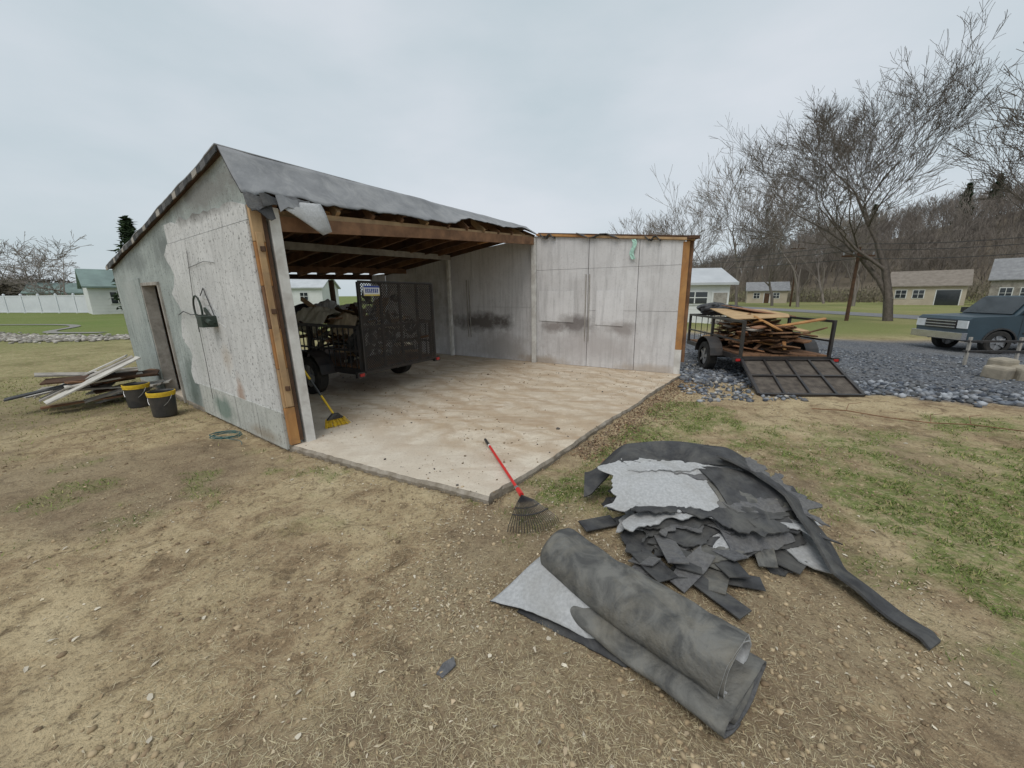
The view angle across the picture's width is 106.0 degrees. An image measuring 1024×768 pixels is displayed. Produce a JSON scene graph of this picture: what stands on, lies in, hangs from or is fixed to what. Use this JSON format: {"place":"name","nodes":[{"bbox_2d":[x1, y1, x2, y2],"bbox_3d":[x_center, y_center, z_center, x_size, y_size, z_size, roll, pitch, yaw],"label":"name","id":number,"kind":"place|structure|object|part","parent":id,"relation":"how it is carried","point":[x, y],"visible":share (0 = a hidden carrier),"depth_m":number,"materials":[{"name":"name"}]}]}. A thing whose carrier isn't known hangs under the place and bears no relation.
{"place":"outdoors","nodes":[
{"label":"outdoors","id":0,"kind":"place"},
{"bbox_2d":[0,324,100,332],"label":"stone path","id":1,"kind":"structure","parent":0,"point":[69,325],"depth_m":21.49,"materials":[{"name":"grey stone"}]},
{"bbox_2d":[0,210,1023,767],"bbox_3d":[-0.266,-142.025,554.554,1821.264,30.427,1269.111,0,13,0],"label":"ground","id":2,"kind":"structure","parent":0,"point":[998,742],"depth_m":2.29,"materials":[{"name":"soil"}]},
{"bbox_2d":[0,239,40,284],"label":"bare tree","id":3,"kind":"object","parent":2,"relation":"on","point":[1,243],"visible":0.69,"depth_m":57.55,"materials":[{"name":"brown plant"}]},
{"bbox_2d":[0,233,77,295],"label":"bare tree","id":4,"kind":"object","parent":2,"relation":"on","point":[24,273],"visible":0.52,"depth_m":55.65,"materials":[{"name":"brown plant"}]},
{"bbox_2d":[0,277,81,295],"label":"hedge row","id":5,"kind":"object","parent":2,"relation":"on","point":[4,288],"visible":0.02,"depth_m":58.07,"materials":[{"name":"green plant"}]},
{"bbox_2d":[0,293,88,312],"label":"vinyl fence","id":6,"kind":"object","parent":2,"relation":"on","point":[55,303],"visible":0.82,"depth_m":42.45,"materials":[{"name":"white plastic"}]},
{"bbox_2d":[0,231,93,295],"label":"bare tree","id":7,"kind":"object","parent":2,"relation":"on","point":[35,287],"visible":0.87,"depth_m":50.63,"materials":[{"name":"brown plant"}]},
{"bbox_2d":[0,332,129,343],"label":"stone bed","id":8,"kind":"object","parent":2,"relation":"on","point":[12,338],"visible":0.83,"depth_m":15.51,"materials":[{"name":"grey stone"}]},
{"bbox_2d":[3,355,176,409],"bbox_3d":[-6.510,-0.039,6.278,1.021,0.791,2.197,10,16,37],"label":"scrap board pile","id":9,"kind":"object","parent":2,"relation":"on","point":[105,379],"visible":0.87,"depth_m":6.00,"materials":[{"name":"grey wood"}]},
{"bbox_2d":[82,288,122,314],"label":"walls","id":10,"kind":"structure","parent":2,"relation":"on","point":[97,300],"depth_m":38.66,"materials":[{"name":"white"}]},
{"bbox_2d":[75,269,116,288],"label":"roof","id":11,"kind":"structure","parent":10,"relation":"on","point":[94,278],"depth_m":38.89,"materials":[{"name":"teal"}]},
{"bbox_2d":[108,291,120,303],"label":"openings","id":12,"kind":"object","parent":10,"relation":"attached to","point":[112,300],"visible":0.23,"depth_m":39.07,"materials":[{"name":"white"}]},
{"bbox_2d":[94,367,137,371],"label":"scrap boards","id":13,"kind":"object","parent":2,"relation":"on","point":[129,369],"visible":0.07,"depth_m":8.52,"materials":[{"name":"grey wood"}]},
{"bbox_2d":[108,215,135,309],"bbox_3d":[-35.713,-11.387,36.860,5.145,8.827,5.027,0,13,0],"label":"pine tree","id":14,"kind":"object","parent":2,"relation":"on","point":[127,229],"visible":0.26,"depth_m":35.81,"materials":[{"name":"green plant"}]},
{"bbox_2d":[121,382,149,408],"bbox_3d":[-5.749,0.173,5.933,0.337,0.362,0.320,0,13,0],"label":"plastic bucket","id":15,"kind":"object","parent":2,"relation":"on","point":[134,395],"visible":0.97,"depth_m":5.84,"materials":[{"name":"black plastic"}]},
{"bbox_2d":[145,388,177,417],"bbox_3d":[-4.948,0.273,5.475,0.337,0.362,0.320,0,13,0],"label":"plastic bucket","id":16,"kind":"object","parent":2,"relation":"on","point":[162,403],"visible":1,"depth_m":5.39,"materials":[{"name":"black plastic"}]},
{"bbox_2d":[209,430,241,443],"bbox_3d":[-3.289,0.618,4.565,0.615,0.046,0.256,4,14,20],"label":"cord coil","id":17,"kind":"object","parent":2,"relation":"on","point":[224,437],"visible":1,"depth_m":4.59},
{"bbox_2d":[291,282,339,305],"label":"walls","id":18,"kind":"structure","parent":2,"relation":"on","point":[317,295],"depth_m":55.41,"materials":[{"name":"white"}]},
{"bbox_2d":[299,292,308,300],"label":"openings","id":19,"kind":"object","parent":18,"relation":"attached to","point":[305,295],"visible":0.42,"depth_m":55.15,"materials":[{"name":"white"}]},
{"bbox_2d":[290,279,340,288],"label":"roof","id":20,"kind":"structure","parent":18,"relation":"on","point":[308,283],"depth_m":55.89,"materials":[{"name":"metal"}]},
{"bbox_2d":[105,143,699,449],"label":"demolished shed","id":21,"kind":"structure","parent":2,"relation":"on","point":[220,245],"depth_m":6.42,"materials":[{"name":"grey wood"}]},
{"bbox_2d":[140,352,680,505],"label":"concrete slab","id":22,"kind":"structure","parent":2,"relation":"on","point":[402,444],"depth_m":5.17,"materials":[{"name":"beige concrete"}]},
{"bbox_2d":[305,371,350,428],"bbox_3d":[-2.514,-0.092,4.721,0.876,1.253,0.272,1,13,4],"label":"push broom","id":23,"kind":"object","parent":22,"relation":"on","point":[336,419],"visible":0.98,"depth_m":4.78,"materials":[{"name":"yellow plastic"}]},
{"bbox_2d":[294,280,439,393],"bbox_3d":[-3.507,-1.004,7.468,4.081,1.810,2.180,7,15,29],"label":"utility trailer","id":24,"kind":"object","parent":22,"relation":"on","point":[356,334],"visible":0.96,"depth_m":6.41,"materials":[{"name":"black metal"}]},
{"bbox_2d":[305,363,668,491],"bbox_3d":[-0.427,0.199,6.159,7.130,0.040,6.118,0,13,0],"label":"slab grit","id":25,"kind":"object","parent":22,"relation":"on","point":[557,428],"visible":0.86,"depth_m":5.34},
{"bbox_2d":[436,657,455,677],"bbox_3d":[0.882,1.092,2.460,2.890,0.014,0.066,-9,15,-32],"label":"shingle scrap","id":26,"kind":"object","parent":2,"relation":"on","point":[447,666],"visible":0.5,"depth_m":1.73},
{"bbox_2d":[0,390,1023,767],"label":"dirt clods","id":27,"kind":"object","parent":2,"relation":"on","point":[522,708],"visible":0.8,"depth_m":1.76,"materials":[{"name":"brown soil"}]},
{"bbox_2d":[484,438,558,532],"bbox_3d":[0.028,0.801,3.505,0.399,0.129,1.663,-3,13,-9],"label":"leaf rake","id":28,"kind":"object","parent":2,"relation":"on","point":[522,499],"visible":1,"depth_m":2.87,"materials":[{"name":"red paint"}]},
{"bbox_2d":[490,528,766,738],"bbox_3d":[0.498,1.108,1.865,0.673,0.301,1.124,-11,17,-39],"label":"roofing roll","id":29,"kind":"object","parent":2,"relation":"on","point":[701,664],"visible":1,"depth_m":1.75,"materials":[{"name":"rubber"}]},
{"bbox_2d":[605,219,659,233],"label":"bare tree","id":30,"kind":"object","parent":2,"relation":"on","point":[644,226],"visible":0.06,"depth_m":73.05,"materials":[{"name":"brown plant"}]},
{"bbox_2d":[609,203,689,234],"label":"bare tree","id":31,"kind":"object","parent":2,"relation":"on","point":[637,232],"visible":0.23,"depth_m":66.58,"materials":[{"name":"brown plant"}]},
{"bbox_2d":[646,196,730,267],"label":"bare tree","id":32,"kind":"object","parent":2,"relation":"on","point":[689,233],"visible":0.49,"depth_m":68.57,"materials":[{"name":"brown plant"}]},
{"bbox_2d":[688,268,738,323],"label":"white garage","id":33,"kind":"structure","parent":2,"relation":"on","point":[709,285],"depth_m":24.35,"materials":[{"name":"white paint"}]},
{"bbox_2d":[638,163,816,273],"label":"bare tree","id":34,"kind":"object","parent":2,"relation":"on","point":[703,241],"visible":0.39,"depth_m":58.23,"materials":[{"name":"brown plant"}]},
{"bbox_2d":[684,144,786,304],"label":"bare tree","id":35,"kind":"object","parent":2,"relation":"on","point":[732,233],"visible":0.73,"depth_m":58.08,"materials":[{"name":"grey plant"}]},
{"bbox_2d":[578,441,940,650],"bbox_3d":[1.313,0.856,2.591,1.700,0.446,1.502,1,13,8],"label":"torn roofing pile","id":36,"kind":"object","parent":2,"relation":"on","point":[703,518],"visible":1,"depth_m":2.59,"materials":[{"name":"rubber"}]},
{"bbox_2d":[745,291,787,302],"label":"walls","id":37,"kind":"structure","parent":2,"relation":"on","point":[781,299],"depth_m":79.75,"materials":[{"name":"beige"}]},
{"bbox_2d":[753,293,779,302],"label":"openings","id":38,"kind":"object","parent":37,"relation":"attached to","point":[766,297],"visible":0.88,"depth_m":79.44,"materials":[{"name":"white"}]},
{"bbox_2d":[745,281,790,291],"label":"roof","id":39,"kind":"structure","parent":37,"relation":"on","point":[764,286],"depth_m":79.96,"materials":[{"name":"grey"}]},
{"bbox_2d":[687,302,865,396],"bbox_3d":[5.311,-1.091,8.663,2.186,1.445,5.343,1,13,4],"label":"utility trailer","id":40,"kind":"object","parent":2,"relation":"on","point":[774,357],"visible":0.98,"depth_m":7.45,"materials":[{"name":"black metal"}]},
{"bbox_2d":[735,172,821,305],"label":"bare tree","id":41,"kind":"object","parent":2,"relation":"on","point":[769,281],"visible":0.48,"depth_m":57.20,"materials":[{"name":"brown plant"}]},
{"bbox_2d":[789,244,803,306],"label":"utility pole","id":42,"kind":"object","parent":2,"relation":"on","point":[793,281],"visible":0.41,"depth_m":58.20,"materials":[{"name":"brown wood"}]},
{"bbox_2d":[738,155,867,306],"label":"bare tree","id":43,"kind":"object","parent":2,"relation":"on","point":[821,238],"visible":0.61,"depth_m":53.88,"materials":[{"name":"brown plant"}]},
{"bbox_2d":[783,201,852,303],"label":"bare tree","id":44,"kind":"object","parent":2,"relation":"on","point":[819,283],"visible":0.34,"depth_m":73.50,"materials":[{"name":"brown plant"}]},
{"bbox_2d":[692,177,1023,294],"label":"distant woods","id":45,"kind":"object","parent":2,"relation":"on","point":[909,222],"visible":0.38,"depth_m":98.94,"materials":[{"name":"brown plant"}]},
{"bbox_2d":[817,193,899,305],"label":"bare tree","id":46,"kind":"object","parent":2,"relation":"on","point":[852,262],"visible":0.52,"depth_m":56.97,"materials":[{"name":"brown plant"}]},
{"bbox_2d":[842,247,874,320],"bbox_3d":[24.851,-7.092,28.165,2.041,5.500,0.250,3,14,15],"label":"utility pole","id":47,"kind":"object","parent":2,"relation":"on","point":[847,313],"visible":0.8,"depth_m":28.05,"materials":[{"name":"brown wood"}]},
{"bbox_2d":[693,237,1023,268],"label":"power lines","id":48,"kind":"object","parent":47,"relation":"attached to","point":[880,249],"visible":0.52,"depth_m":27.03,"materials":[{"name":"black plastic"}]},
{"bbox_2d":[729,274,991,302],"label":"brush line","id":49,"kind":"object","parent":2,"relation":"on","point":[869,295],"visible":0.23,"depth_m":82.25,"materials":[{"name":"green plant"}]},
{"bbox_2d":[709,0,1023,320],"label":"bare tree","id":50,"kind":"object","parent":2,"relation":"on","point":[884,283],"visible":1,"depth_m":24.34,"materials":[{"name":"grey plant"}]},
{"bbox_2d":[812,403,1023,431],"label":"fallen branch","id":51,"kind":"object","parent":2,"relation":"on","point":[922,421],"visible":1,"depth_m":5.00,"materials":[{"name":"brown wood"}]},
{"bbox_2d":[892,286,967,304],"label":"walls","id":52,"kind":"structure","parent":2,"relation":"on","point":[929,295],"depth_m":61.13,"materials":[{"name":"beige"}]},
{"bbox_2d":[894,289,962,304],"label":"openings","id":53,"kind":"object","parent":52,"relation":"attached to","point":[947,297],"visible":0.96,"depth_m":59.91,"materials":[{"name":"white"}]},
{"bbox_2d":[891,269,973,286],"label":"roof","id":54,"kind":"structure","parent":52,"relation":"on","point":[939,278],"depth_m":61.14,"materials":[{"name":"grey"}]},
{"bbox_2d":[869,173,1005,237],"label":"evergreen trees","id":55,"kind":"object","parent":2,"relation":"on","point":[964,194],"visible":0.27,"depth_m":111.64,"materials":[{"name":"green plant"}]},
{"bbox_2d":[910,296,1023,353],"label":"pickup truck","id":56,"kind":"object","parent":2,"relation":"on","point":[993,318],"visible":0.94,"depth_m":13.13,"materials":[{"name":"paint"}]},
{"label":"windows","id":57,"kind":"part","parent":56,"relation":"part of","materials":[{"name":"grey glass"}]},
{"bbox_2d":[938,42,1023,210],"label":"bare tree","id":58,"kind":"object","parent":2,"relation":"on","point":[1011,123],"visible":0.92,"depth_m":26.62,"materials":[{"name":"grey plant"}]},
{"bbox_2d":[962,337,1023,364],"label":"rail fence","id":59,"kind":"object","parent":2,"relation":"on","point":[1017,352],"visible":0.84,"depth_m":9.47,"materials":[{"name":"grey wood"}]},
{"bbox_2d":[980,357,1023,380],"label":"stone blocks","id":60,"kind":"object","parent":2,"relation":"on","point":[1001,368],"depth_m":7.68,"materials":[{"name":"stone"}]},
{"bbox_2d":[988,280,1023,295],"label":"walls","id":61,"kind":"structure","parent":2,"relation":"on","point":[996,285],"depth_m":55.36,"materials":[{"name":"stone"}]},
{"bbox_2d":[988,257,1023,280],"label":"roof","id":62,"kind":"structure","parent":61,"relation":"on","point":[1007,269],"depth_m":55.95,"materials":[{"name":"grey"}]},
{"bbox_2d":[998,287,1023,295],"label":"openings","id":63,"kind":"object","parent":61,"relation":"attached to","point":[1005,291],"visible":0.73,"depth_m":55.29,"materials":[{"name":"white"}]},
{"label":"walls","id":64,"kind":"object","parent":2,"relation":"on","visible":0},
{"bbox_2d":[20,283,83,293],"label":"roof","id":65,"kind":"structure","parent":64,"relation":"on","point":[70,288],"depth_m":56.18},
{"bbox_2d":[0,0,1023,295],"label":"sky","id":66,"kind":"structure","parent":0,"point":[542,116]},
{"bbox_2d":[1,366,1023,695],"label":"grass","id":67,"kind":"structure","parent":0,"point":[935,542],"depth_m":3.27,"materials":[{"name":"green plant"}]},
{"bbox_2d":[741,306,920,318],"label":"road","id":68,"kind":"structure","parent":0,"point":[857,313],"depth_m":39.73,"materials":[{"name":"grey asphalt"}]},
{"bbox_2d":[677,348,1023,407],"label":"gravel","id":69,"kind":"structure","parent":0,"point":[981,398],"depth_m":6.87,"materials":[{"name":"grey gravel"}]}
]}

